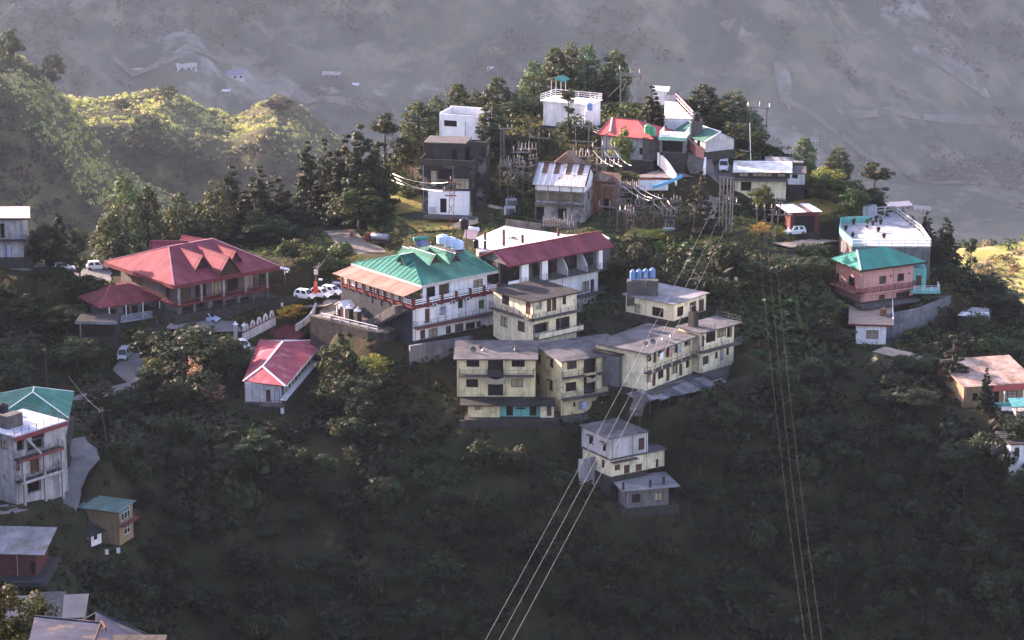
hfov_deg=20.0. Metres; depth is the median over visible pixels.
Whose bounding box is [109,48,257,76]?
road
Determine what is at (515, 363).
window
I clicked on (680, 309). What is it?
window
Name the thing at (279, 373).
house
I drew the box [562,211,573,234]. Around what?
switchgear
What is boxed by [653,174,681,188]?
courtyard kerb
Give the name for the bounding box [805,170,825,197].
broadleaf tree
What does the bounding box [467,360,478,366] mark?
window
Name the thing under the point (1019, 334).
broadleaf tree
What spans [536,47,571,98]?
pine tree
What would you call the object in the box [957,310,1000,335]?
broadleaf tree
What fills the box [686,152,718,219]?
road
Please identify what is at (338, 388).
broadleaf tree
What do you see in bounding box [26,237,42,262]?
broadleaf tree
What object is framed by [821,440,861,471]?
broadleaf tree
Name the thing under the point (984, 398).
cedar tree
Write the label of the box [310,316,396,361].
retaining wall
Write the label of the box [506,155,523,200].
gantry
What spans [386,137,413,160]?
broadleaf tree
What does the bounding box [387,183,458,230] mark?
lawn
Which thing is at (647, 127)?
water tank
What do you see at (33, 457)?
house
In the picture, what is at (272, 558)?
broadleaf tree
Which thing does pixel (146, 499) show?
cedar tree
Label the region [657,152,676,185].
courtyard wall
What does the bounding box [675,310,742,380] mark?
corner house
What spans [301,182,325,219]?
cedar tree
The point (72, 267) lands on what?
parked car
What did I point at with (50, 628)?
cottage
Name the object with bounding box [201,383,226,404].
blossom tree
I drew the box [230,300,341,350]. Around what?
road
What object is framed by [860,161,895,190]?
pine tree
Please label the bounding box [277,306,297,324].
shrub
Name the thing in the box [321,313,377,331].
yard railing
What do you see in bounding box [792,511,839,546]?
broadleaf tree
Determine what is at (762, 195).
broadleaf tree
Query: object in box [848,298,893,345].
flat house
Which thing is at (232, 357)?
broadleaf tree
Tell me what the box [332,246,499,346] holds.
hotel
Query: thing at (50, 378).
broadleaf tree
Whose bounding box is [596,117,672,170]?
house
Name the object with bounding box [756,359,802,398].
broadleaf tree
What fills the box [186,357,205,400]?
blossom tree
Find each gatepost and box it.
[346,304,352,321]
[354,307,361,324]
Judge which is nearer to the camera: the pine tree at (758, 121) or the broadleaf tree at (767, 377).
the broadleaf tree at (767, 377)
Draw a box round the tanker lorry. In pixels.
[364,232,389,245]
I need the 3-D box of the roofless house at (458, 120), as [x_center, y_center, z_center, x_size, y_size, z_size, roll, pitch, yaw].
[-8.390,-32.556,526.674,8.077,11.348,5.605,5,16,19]
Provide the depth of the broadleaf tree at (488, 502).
417.39 m
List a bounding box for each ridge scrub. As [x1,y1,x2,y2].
[0,97,134,253]
[110,135,322,200]
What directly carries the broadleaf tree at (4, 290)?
on the ground at (322, 536)
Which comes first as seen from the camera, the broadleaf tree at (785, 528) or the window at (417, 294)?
the broadleaf tree at (785, 528)
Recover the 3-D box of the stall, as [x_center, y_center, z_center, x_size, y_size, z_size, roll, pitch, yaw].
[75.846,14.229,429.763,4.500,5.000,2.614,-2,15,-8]
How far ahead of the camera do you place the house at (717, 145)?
511.55 m
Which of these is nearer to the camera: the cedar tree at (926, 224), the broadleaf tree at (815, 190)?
the cedar tree at (926, 224)
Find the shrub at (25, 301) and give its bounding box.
[12,295,36,302]
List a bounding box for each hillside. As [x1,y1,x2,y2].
[0,50,193,257]
[70,90,351,209]
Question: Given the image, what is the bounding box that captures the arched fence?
[242,310,275,339]
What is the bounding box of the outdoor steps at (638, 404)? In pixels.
[630,394,646,415]
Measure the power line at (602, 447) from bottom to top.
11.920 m
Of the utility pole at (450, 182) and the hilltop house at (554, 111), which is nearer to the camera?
the utility pole at (450, 182)
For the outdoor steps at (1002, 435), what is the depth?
425.51 m
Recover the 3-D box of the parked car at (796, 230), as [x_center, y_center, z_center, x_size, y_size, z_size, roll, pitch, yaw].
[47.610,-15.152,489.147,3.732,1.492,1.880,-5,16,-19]
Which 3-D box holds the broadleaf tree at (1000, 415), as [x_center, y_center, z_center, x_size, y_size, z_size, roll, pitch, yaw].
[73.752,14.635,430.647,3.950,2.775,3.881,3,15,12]
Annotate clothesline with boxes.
[113,547,124,570]
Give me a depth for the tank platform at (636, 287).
451.50 m
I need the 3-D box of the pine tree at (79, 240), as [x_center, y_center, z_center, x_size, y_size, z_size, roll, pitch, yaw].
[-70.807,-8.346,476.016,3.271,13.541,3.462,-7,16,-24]
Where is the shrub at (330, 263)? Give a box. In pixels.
[316,257,340,273]
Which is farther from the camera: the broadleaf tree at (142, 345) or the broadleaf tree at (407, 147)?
the broadleaf tree at (407, 147)
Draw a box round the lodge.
[103,235,279,324]
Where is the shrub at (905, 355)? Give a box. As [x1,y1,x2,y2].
[890,353,916,366]
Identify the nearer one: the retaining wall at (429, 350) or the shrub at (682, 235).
the retaining wall at (429, 350)
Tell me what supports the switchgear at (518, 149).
on the ground at (322, 536)
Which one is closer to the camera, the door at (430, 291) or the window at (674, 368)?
the window at (674, 368)
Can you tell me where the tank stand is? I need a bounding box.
[460,229,467,249]
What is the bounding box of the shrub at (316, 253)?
[300,244,326,264]
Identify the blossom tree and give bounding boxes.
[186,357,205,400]
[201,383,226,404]
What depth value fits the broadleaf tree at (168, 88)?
1962.83 m
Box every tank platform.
[429,245,463,254]
[585,109,593,121]
[627,279,657,305]
[642,135,658,159]
[691,119,702,141]
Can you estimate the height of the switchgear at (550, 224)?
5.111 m
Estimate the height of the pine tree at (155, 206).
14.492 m
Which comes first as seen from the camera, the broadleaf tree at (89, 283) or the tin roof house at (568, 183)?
the broadleaf tree at (89, 283)
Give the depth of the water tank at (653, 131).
508.32 m
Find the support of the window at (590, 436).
in the slope house at (632, 453)
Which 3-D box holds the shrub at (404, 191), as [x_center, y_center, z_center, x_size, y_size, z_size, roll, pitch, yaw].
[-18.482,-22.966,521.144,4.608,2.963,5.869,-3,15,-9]
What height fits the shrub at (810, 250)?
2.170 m
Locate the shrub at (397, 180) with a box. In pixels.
[389,175,411,184]
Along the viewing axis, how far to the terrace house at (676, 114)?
527.21 m
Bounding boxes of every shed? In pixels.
[0,526,58,586]
[4,591,88,623]
[75,314,121,353]
[626,376,724,426]
[957,307,991,332]
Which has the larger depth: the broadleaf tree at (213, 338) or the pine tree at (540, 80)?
the pine tree at (540, 80)
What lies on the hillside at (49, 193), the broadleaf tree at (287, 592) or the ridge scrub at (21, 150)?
the ridge scrub at (21, 150)
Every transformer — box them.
[504,203,515,215]
[505,195,516,205]
[663,225,674,236]
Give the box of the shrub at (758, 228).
[750,222,770,235]
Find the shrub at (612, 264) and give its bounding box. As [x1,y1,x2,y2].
[603,259,627,270]
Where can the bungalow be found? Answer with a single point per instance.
(1006, 373)
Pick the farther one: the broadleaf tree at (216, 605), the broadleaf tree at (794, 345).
the broadleaf tree at (794, 345)
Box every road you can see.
[0,437,99,513]
[73,352,150,406]
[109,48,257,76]
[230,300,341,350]
[291,89,404,120]
[321,228,385,253]
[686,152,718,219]
[773,61,879,162]
[835,106,1023,129]
[886,155,1023,188]
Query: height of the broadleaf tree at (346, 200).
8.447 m
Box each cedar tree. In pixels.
[47,206,72,265]
[83,407,127,438]
[121,410,149,428]
[133,485,169,512]
[159,211,177,239]
[179,220,206,239]
[211,165,242,238]
[214,543,258,576]
[220,190,260,242]
[229,199,274,247]
[246,165,281,224]
[264,177,311,218]
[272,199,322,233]
[290,140,321,212]
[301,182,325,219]
[307,167,345,225]
[310,602,359,639]
[313,134,354,226]
[315,138,334,191]
[324,123,400,227]
[637,85,665,127]
[674,170,724,238]
[678,406,722,442]
[919,211,937,246]
[924,334,968,402]
[930,238,952,268]
[932,217,963,267]
[974,368,997,413]
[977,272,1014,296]
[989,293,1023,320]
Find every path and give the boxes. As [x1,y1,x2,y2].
[450,204,503,227]
[774,239,837,246]
[873,346,923,359]
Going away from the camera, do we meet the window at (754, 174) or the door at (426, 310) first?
the door at (426, 310)
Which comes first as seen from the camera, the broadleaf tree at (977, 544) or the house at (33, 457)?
the house at (33, 457)
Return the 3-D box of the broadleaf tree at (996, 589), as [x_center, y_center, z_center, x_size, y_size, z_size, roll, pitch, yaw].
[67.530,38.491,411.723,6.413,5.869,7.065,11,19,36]
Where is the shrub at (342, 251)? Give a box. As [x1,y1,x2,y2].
[327,240,355,260]
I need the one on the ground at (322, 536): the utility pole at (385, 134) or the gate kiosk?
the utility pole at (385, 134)
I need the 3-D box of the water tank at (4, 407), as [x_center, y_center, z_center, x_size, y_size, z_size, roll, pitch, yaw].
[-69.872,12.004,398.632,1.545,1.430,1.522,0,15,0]
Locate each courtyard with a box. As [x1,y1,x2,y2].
[167,320,240,331]
[639,168,692,177]
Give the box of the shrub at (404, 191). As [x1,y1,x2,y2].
[397,184,419,197]
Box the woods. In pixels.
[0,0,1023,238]
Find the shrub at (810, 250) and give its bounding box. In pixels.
[795,243,827,256]
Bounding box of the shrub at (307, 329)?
[301,322,309,334]
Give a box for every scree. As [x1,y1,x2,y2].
[719,18,764,48]
[779,67,791,109]
[913,43,989,97]
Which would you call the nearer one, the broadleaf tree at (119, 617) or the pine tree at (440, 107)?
the broadleaf tree at (119, 617)
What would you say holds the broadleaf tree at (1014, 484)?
on the ground at (322, 536)
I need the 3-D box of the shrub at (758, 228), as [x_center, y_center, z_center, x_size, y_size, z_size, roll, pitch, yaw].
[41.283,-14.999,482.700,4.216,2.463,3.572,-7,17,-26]
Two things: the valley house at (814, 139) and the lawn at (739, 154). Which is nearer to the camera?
the lawn at (739, 154)
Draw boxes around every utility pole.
[43,348,47,387]
[98,408,107,441]
[312,266,321,299]
[384,132,394,172]
[442,176,461,231]
[739,123,750,158]
[747,101,770,148]
[768,195,792,237]
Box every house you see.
[0,386,74,467]
[0,403,67,505]
[78,495,139,545]
[176,63,196,71]
[221,89,231,96]
[226,69,245,82]
[242,339,318,413]
[270,324,309,339]
[321,71,342,77]
[420,135,490,219]
[439,106,491,140]
[453,340,558,422]
[476,219,609,269]
[478,231,614,305]
[488,279,583,342]
[531,150,622,223]
[533,333,613,423]
[540,75,602,132]
[578,418,667,500]
[591,323,699,405]
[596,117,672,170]
[614,472,679,517]
[622,274,709,322]
[652,85,699,129]
[672,121,735,164]
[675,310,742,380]
[732,156,806,201]
[808,137,818,143]
[829,246,945,327]
[839,204,931,279]
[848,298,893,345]
[886,201,911,208]
[913,205,931,211]
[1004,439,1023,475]
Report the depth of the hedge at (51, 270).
470.29 m
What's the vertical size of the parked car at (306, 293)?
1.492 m
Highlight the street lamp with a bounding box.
[280,266,289,288]
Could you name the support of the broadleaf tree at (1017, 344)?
on the ground at (322, 536)
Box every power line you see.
[487,207,713,636]
[499,226,715,639]
[513,220,729,638]
[757,220,804,634]
[765,219,812,636]
[772,216,821,638]
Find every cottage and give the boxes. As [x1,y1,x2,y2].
[29,615,166,639]
[82,610,148,639]
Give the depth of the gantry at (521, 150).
506.64 m
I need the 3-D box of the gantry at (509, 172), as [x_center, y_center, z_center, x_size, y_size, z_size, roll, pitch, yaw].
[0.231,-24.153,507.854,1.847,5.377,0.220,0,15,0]
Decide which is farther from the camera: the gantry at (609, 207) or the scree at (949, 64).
the scree at (949, 64)
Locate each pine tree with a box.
[68,228,88,283]
[89,212,128,259]
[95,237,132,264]
[104,175,148,253]
[130,186,165,252]
[162,191,196,239]
[190,201,211,230]
[195,179,238,242]
[369,113,401,167]
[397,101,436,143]
[425,95,444,132]
[443,82,470,109]
[468,89,483,107]
[474,101,508,144]
[479,76,512,112]
[499,101,524,116]
[507,85,537,112]
[518,60,549,110]
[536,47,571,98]
[556,41,584,96]
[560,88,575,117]
[570,44,601,97]
[589,75,627,101]
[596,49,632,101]
[679,99,699,110]
[684,84,718,125]
[700,98,731,127]
[709,90,755,132]
[723,121,747,146]
[727,123,760,145]
[743,110,768,138]
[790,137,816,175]
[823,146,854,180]
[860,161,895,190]
[963,238,978,279]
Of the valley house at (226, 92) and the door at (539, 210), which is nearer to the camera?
the door at (539, 210)
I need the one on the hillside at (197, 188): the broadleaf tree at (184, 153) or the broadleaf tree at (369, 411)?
the broadleaf tree at (184, 153)
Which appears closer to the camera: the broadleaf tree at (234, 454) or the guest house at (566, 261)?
the broadleaf tree at (234, 454)
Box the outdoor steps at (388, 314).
[364,304,402,326]
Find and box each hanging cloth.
[582,401,586,408]
[669,348,672,356]
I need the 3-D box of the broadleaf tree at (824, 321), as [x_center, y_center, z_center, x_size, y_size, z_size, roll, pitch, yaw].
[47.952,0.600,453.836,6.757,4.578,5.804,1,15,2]
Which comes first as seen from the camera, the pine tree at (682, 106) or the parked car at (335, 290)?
the parked car at (335, 290)
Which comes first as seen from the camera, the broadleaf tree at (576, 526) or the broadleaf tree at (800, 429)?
the broadleaf tree at (576, 526)
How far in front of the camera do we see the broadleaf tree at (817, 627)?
411.91 m
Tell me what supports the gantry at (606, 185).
on the ground at (322, 536)
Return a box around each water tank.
[0,402,8,413]
[436,234,448,244]
[444,236,456,246]
[451,239,463,249]
[459,217,468,229]
[473,239,477,248]
[586,102,592,110]
[630,269,635,279]
[636,269,641,279]
[643,268,648,278]
[644,124,650,133]
[649,126,655,135]
[649,267,654,277]
[691,305,695,311]
[693,112,700,120]
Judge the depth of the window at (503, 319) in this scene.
445.01 m
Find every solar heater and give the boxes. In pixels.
[413,236,429,251]
[463,227,478,248]
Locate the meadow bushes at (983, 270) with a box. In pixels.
[954,235,1023,296]
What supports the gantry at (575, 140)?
on the ground at (322, 536)
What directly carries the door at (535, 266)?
in the guest house at (566, 261)
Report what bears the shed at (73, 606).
on the ground at (322, 536)
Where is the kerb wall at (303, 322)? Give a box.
[295,303,316,330]
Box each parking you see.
[7,263,111,280]
[298,302,335,307]
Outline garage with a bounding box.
[776,203,821,239]
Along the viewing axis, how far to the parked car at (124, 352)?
456.97 m
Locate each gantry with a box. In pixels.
[498,124,512,163]
[498,162,510,179]
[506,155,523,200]
[508,167,518,193]
[512,146,531,152]
[514,161,524,186]
[515,154,524,180]
[517,162,532,188]
[528,153,538,173]
[529,128,549,155]
[572,120,596,163]
[592,125,615,171]
[599,174,620,217]
[599,200,619,223]
[608,66,643,106]
[612,189,624,214]
[615,198,626,217]
[616,188,633,206]
[617,205,634,231]
[623,204,632,230]
[625,209,635,232]
[633,200,644,227]
[636,184,646,210]
[636,195,657,228]
[649,198,668,228]
[652,194,663,220]
[662,206,675,226]
[669,197,678,223]
[672,195,681,221]
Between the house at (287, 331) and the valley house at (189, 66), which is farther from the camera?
the valley house at (189, 66)
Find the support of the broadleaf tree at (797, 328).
on the ground at (322, 536)
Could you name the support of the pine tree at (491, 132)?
on the ground at (322, 536)
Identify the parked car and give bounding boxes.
[52,261,75,271]
[86,260,107,269]
[116,345,130,360]
[206,313,220,321]
[235,338,251,349]
[293,288,316,299]
[310,287,332,298]
[321,284,341,296]
[331,281,340,289]
[718,158,728,171]
[784,226,805,235]
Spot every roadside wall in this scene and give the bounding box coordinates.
[688,138,703,158]
[703,157,705,174]
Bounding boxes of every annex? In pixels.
[658,126,689,172]
[909,264,940,294]
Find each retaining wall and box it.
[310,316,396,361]
[409,335,473,365]
[459,420,558,429]
[886,295,951,337]
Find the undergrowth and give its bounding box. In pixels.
[0,95,1023,639]
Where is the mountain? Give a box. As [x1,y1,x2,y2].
[0,0,1023,246]
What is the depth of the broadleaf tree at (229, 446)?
423.59 m
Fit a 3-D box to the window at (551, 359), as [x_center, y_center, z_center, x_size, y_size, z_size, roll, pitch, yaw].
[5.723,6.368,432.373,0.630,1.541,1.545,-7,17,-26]
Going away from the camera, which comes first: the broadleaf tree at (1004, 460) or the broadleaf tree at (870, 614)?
the broadleaf tree at (870, 614)
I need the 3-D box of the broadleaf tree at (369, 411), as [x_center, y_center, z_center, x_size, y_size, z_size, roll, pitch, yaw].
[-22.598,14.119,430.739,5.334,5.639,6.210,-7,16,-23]
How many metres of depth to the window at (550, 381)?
433.54 m
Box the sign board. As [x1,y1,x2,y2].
[313,281,317,292]
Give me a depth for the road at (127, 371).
453.42 m
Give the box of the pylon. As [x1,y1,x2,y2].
[718,176,741,233]
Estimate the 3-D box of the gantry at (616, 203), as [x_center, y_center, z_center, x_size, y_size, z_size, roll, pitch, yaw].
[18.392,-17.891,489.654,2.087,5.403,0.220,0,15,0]
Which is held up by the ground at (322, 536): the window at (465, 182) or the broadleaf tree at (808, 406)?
the broadleaf tree at (808, 406)
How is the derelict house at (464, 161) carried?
on the ground at (322, 536)
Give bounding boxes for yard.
[312,311,394,331]
[713,165,734,185]
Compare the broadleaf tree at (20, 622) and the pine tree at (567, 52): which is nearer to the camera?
the broadleaf tree at (20, 622)
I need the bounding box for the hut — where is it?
[85,521,106,547]
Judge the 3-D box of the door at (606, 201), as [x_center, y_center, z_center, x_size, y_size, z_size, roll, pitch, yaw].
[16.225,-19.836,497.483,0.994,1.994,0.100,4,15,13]
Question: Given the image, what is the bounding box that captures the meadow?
[956,242,1023,303]
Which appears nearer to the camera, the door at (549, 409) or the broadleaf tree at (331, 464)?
the broadleaf tree at (331, 464)
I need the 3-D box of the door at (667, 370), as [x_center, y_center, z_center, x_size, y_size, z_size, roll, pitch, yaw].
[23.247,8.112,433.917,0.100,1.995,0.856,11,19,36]
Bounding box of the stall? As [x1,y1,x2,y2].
[1008,397,1023,420]
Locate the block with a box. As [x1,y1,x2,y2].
[0,207,36,268]
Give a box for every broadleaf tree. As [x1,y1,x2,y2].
[0,27,25,62]
[0,282,16,317]
[0,292,50,319]
[0,332,40,355]
[0,343,26,376]
[0,348,10,377]
[0,359,31,390]
[0,582,27,638]
[0,589,61,639]
[19,374,41,388]
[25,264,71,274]
[26,225,63,265]
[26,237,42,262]
[37,375,60,387]
[38,53,66,85]
[41,302,91,334]
[44,348,75,368]
[45,248,82,271]
[50,335,105,368]
[64,273,96,308]
[70,274,110,306]
[77,556,117,590]
[78,379,124,406]
[101,435,134,471]
[101,612,129,624]
[104,392,134,418]
[110,98,131,112]
[123,384,153,409]
[125,114,165,149]
[125,457,152,485]
[127,328,166,366]
[127,616,149,632]
[130,367,161,389]
[130,583,160,606]
[135,366,179,396]
[138,357,167,371]
[141,415,169,433]
[148,323,227,368]
[148,331,188,358]
[154,376,190,412]
[157,84,178,100]
[161,358,190,385]
[161,414,189,438]
[161,521,191,542]
[163,344,203,367]
[168,132,194,171]
[175,321,199,333]
[180,366,225,403]
[189,349,227,373]
[189,589,238,620]
[191,424,223,448]
[195,334,228,349]
[209,335,254,378]
[214,443,256,479]
[221,440,243,452]
[232,611,269,639]
[233,358,249,367]
[233,428,279,459]
[242,214,299,243]
[249,549,284,589]
[253,524,282,539]
[259,96,297,111]
[259,614,292,639]
[261,418,288,432]
[269,579,311,607]
[282,445,318,483]
[284,505,318,531]
[288,549,320,586]
[308,372,357,416]
[311,453,339,482]
[314,344,349,378]
[326,415,368,443]
[328,186,383,230]
[337,385,382,410]
[340,374,370,397]
[341,447,367,463]
[344,395,379,423]
[346,568,385,606]
[355,161,399,210]
[357,353,393,377]
[360,371,398,402]
[362,417,401,446]
[362,476,406,508]
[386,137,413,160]
[405,596,439,624]
[416,555,445,567]
[421,554,465,594]
[463,614,502,639]
[465,438,498,471]
[469,486,511,519]
[482,602,516,623]
[491,444,530,477]
[500,564,539,605]
[510,523,549,562]
[532,544,575,577]
[541,467,572,490]
[551,113,598,149]
[557,515,593,533]
[575,540,618,577]
[607,125,635,170]
[613,171,640,199]
[619,551,653,575]
[624,242,658,275]
[624,597,656,619]
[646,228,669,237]
[648,531,680,564]
[676,583,713,626]
[684,440,719,478]
[689,272,730,298]
[693,264,718,275]
[706,402,743,431]
[708,238,750,270]
[725,446,766,477]
[731,278,756,290]
[738,259,771,282]
[738,516,778,555]
[746,129,768,153]
[747,184,774,217]
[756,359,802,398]
[769,254,803,266]
[771,225,787,238]
[773,337,801,354]
[773,483,799,503]
[776,257,803,285]
[776,564,805,590]
[777,386,817,418]
[777,518,801,540]
[780,453,800,466]
[781,319,805,330]
[786,416,829,456]
[790,256,832,278]
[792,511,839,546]
[792,596,820,611]
[793,307,810,315]
[794,356,831,388]
[794,454,821,482]
[796,385,824,401]
[801,308,839,330]
[801,539,843,576]
[803,294,844,313]
[804,174,839,202]
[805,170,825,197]
[805,619,828,636]
[810,166,846,200]
[821,327,861,343]
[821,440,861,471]
[827,176,865,208]
[833,358,854,378]
[834,299,848,314]
[838,188,872,216]
[858,604,885,630]
[862,188,888,206]
[867,390,897,410]
[876,374,901,390]
[876,473,906,499]
[879,590,907,613]
[886,355,912,367]
[888,423,929,442]
[889,554,929,591]
[893,385,940,409]
[898,353,941,374]
[936,263,962,284]
[936,439,983,473]
[948,426,966,438]
[949,525,1001,565]
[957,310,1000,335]
[965,431,1005,454]
[969,569,1016,602]
[984,598,1021,633]
[985,293,1010,307]
[993,442,1019,469]
[997,410,1015,424]
[1002,468,1023,508]
[1003,339,1023,350]
[1003,409,1023,440]
[1011,327,1023,341]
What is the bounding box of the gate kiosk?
[334,299,355,317]
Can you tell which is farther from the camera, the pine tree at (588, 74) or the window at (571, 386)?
the pine tree at (588, 74)
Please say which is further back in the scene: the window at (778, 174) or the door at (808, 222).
the window at (778, 174)
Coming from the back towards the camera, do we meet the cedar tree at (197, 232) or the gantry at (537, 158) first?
the gantry at (537, 158)
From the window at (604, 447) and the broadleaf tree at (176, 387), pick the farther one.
the broadleaf tree at (176, 387)
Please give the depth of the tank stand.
457.78 m
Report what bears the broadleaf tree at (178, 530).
on the ground at (322, 536)
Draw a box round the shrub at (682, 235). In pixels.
[667,229,691,239]
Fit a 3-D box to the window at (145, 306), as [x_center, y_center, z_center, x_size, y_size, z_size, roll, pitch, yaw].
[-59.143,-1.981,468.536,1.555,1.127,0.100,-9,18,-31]
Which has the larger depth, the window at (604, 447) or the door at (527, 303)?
the door at (527, 303)
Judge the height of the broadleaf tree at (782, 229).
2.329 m
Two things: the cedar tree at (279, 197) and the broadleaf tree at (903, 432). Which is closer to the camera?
the broadleaf tree at (903, 432)
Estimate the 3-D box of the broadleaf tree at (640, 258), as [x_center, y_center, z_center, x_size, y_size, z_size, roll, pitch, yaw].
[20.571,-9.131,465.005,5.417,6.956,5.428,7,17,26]
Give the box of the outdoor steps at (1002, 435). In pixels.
[990,431,1007,454]
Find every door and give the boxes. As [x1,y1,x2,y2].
[0,224,5,237]
[6,243,11,256]
[19,562,30,574]
[30,458,38,474]
[30,562,35,574]
[123,306,129,316]
[132,305,137,315]
[266,390,270,401]
[274,389,279,401]
[420,330,424,338]
[425,308,428,322]
[426,286,434,296]
[440,198,446,212]
[446,326,450,333]
[451,149,456,159]
[502,269,506,282]
[506,406,512,415]
[526,302,529,314]
[530,407,535,415]
[533,263,537,275]
[536,206,543,219]
[547,299,550,311]
[547,407,551,415]
[548,260,552,273]
[552,298,555,310]
[558,208,565,218]
[590,279,593,291]
[603,198,608,209]
[624,464,629,473]
[636,463,641,470]
[638,438,643,449]
[652,373,655,386]
[666,368,668,380]
[679,363,681,375]
[699,299,703,311]
[794,216,814,231]
[916,275,921,285]
[994,391,998,402]
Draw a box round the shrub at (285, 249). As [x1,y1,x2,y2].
[277,238,304,259]
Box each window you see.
[1,439,7,449]
[32,434,43,439]
[107,308,115,313]
[122,506,129,520]
[125,524,130,534]
[132,275,142,285]
[141,304,149,311]
[166,287,170,298]
[180,287,189,300]
[195,284,205,297]
[211,281,221,294]
[213,299,221,305]
[225,299,234,303]
[227,278,237,291]
[243,275,253,288]
[409,284,420,298]
[429,327,436,337]
[431,171,436,185]
[438,168,452,179]
[439,283,448,294]
[440,306,444,314]
[444,120,456,126]
[455,178,468,189]
[455,323,462,331]
[458,300,462,307]
[465,322,474,329]
[466,379,477,386]
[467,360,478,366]
[473,278,482,289]
[479,299,483,308]
[501,316,506,327]
[502,294,508,304]
[509,268,513,275]
[511,379,522,386]
[512,360,524,366]
[518,321,524,332]
[536,374,539,384]
[546,356,552,367]
[546,378,552,391]
[556,316,568,330]
[562,296,565,304]
[566,382,575,391]
[567,361,576,369]
[582,281,588,291]
[585,434,593,444]
[599,440,606,451]
[632,494,639,502]
[635,304,639,312]
[652,306,663,316]
[654,492,662,500]
[658,370,662,378]
[672,365,676,373]
[677,306,682,316]
[702,355,707,364]
[706,331,714,342]
[717,328,725,337]
[739,173,747,176]
[741,182,750,190]
[753,173,771,176]
[777,173,784,176]
[849,276,854,286]
[866,330,877,338]
[879,276,885,283]
[896,291,908,296]
[897,273,903,280]
[972,393,978,400]
[1003,391,1016,399]
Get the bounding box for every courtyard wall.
[638,179,667,189]
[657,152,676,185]
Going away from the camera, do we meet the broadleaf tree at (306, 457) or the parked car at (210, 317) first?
the broadleaf tree at (306, 457)
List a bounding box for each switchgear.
[499,157,511,195]
[517,141,537,163]
[543,216,558,230]
[559,220,576,233]
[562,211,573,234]
[573,148,590,163]
[595,156,620,172]
[619,179,639,214]
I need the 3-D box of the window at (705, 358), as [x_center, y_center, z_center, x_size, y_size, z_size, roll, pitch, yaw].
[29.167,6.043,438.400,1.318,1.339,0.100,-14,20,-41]
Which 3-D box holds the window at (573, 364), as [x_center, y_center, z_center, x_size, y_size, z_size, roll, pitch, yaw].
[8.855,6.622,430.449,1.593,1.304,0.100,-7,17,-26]
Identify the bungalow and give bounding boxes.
[937,355,1023,407]
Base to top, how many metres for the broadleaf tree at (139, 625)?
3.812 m
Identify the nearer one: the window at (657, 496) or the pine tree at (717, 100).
the window at (657, 496)
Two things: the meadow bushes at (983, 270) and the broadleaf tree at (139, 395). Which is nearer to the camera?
the broadleaf tree at (139, 395)
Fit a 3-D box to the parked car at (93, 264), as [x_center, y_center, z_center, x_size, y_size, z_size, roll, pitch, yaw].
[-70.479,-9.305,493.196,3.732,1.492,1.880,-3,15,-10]
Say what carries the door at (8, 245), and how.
in the block
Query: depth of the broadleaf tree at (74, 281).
473.12 m
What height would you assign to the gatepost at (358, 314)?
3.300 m
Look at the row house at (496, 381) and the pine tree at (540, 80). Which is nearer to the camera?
the row house at (496, 381)
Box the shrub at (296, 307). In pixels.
[288,304,308,317]
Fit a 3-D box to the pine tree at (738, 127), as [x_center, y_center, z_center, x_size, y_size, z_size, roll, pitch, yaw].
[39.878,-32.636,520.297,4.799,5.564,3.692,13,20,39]
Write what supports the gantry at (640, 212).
on the ground at (322, 536)
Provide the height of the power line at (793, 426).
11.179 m
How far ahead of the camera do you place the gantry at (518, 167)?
508.63 m
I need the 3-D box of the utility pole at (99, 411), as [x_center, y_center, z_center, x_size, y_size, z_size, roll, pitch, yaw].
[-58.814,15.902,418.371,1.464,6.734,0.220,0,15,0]
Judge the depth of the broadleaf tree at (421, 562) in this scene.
413.66 m
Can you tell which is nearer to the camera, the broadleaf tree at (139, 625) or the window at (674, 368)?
the broadleaf tree at (139, 625)
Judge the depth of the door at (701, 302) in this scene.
453.24 m
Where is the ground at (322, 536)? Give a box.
[0,104,1023,639]
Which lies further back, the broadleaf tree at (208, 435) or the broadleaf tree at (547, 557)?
the broadleaf tree at (208, 435)
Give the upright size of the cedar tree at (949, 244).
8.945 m
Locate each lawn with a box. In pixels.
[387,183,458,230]
[624,227,723,243]
[735,151,745,157]
[787,198,845,214]
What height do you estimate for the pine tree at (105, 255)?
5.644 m
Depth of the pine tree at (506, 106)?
537.57 m
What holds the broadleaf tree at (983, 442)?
on the ground at (322, 536)
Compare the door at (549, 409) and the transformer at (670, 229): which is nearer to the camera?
the door at (549, 409)
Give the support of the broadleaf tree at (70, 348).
on the ground at (322, 536)
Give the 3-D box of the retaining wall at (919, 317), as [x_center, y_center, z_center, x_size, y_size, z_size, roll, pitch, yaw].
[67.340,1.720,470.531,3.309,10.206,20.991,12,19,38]
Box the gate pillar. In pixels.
[233,321,237,337]
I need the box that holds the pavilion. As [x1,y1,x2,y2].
[78,283,160,327]
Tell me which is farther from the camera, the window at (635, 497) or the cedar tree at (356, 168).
the cedar tree at (356, 168)
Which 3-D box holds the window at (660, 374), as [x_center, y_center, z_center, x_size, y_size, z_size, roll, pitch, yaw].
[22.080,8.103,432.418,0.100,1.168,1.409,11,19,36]
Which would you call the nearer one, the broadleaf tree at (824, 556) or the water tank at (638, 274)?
the broadleaf tree at (824, 556)
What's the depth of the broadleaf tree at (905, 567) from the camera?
414.33 m

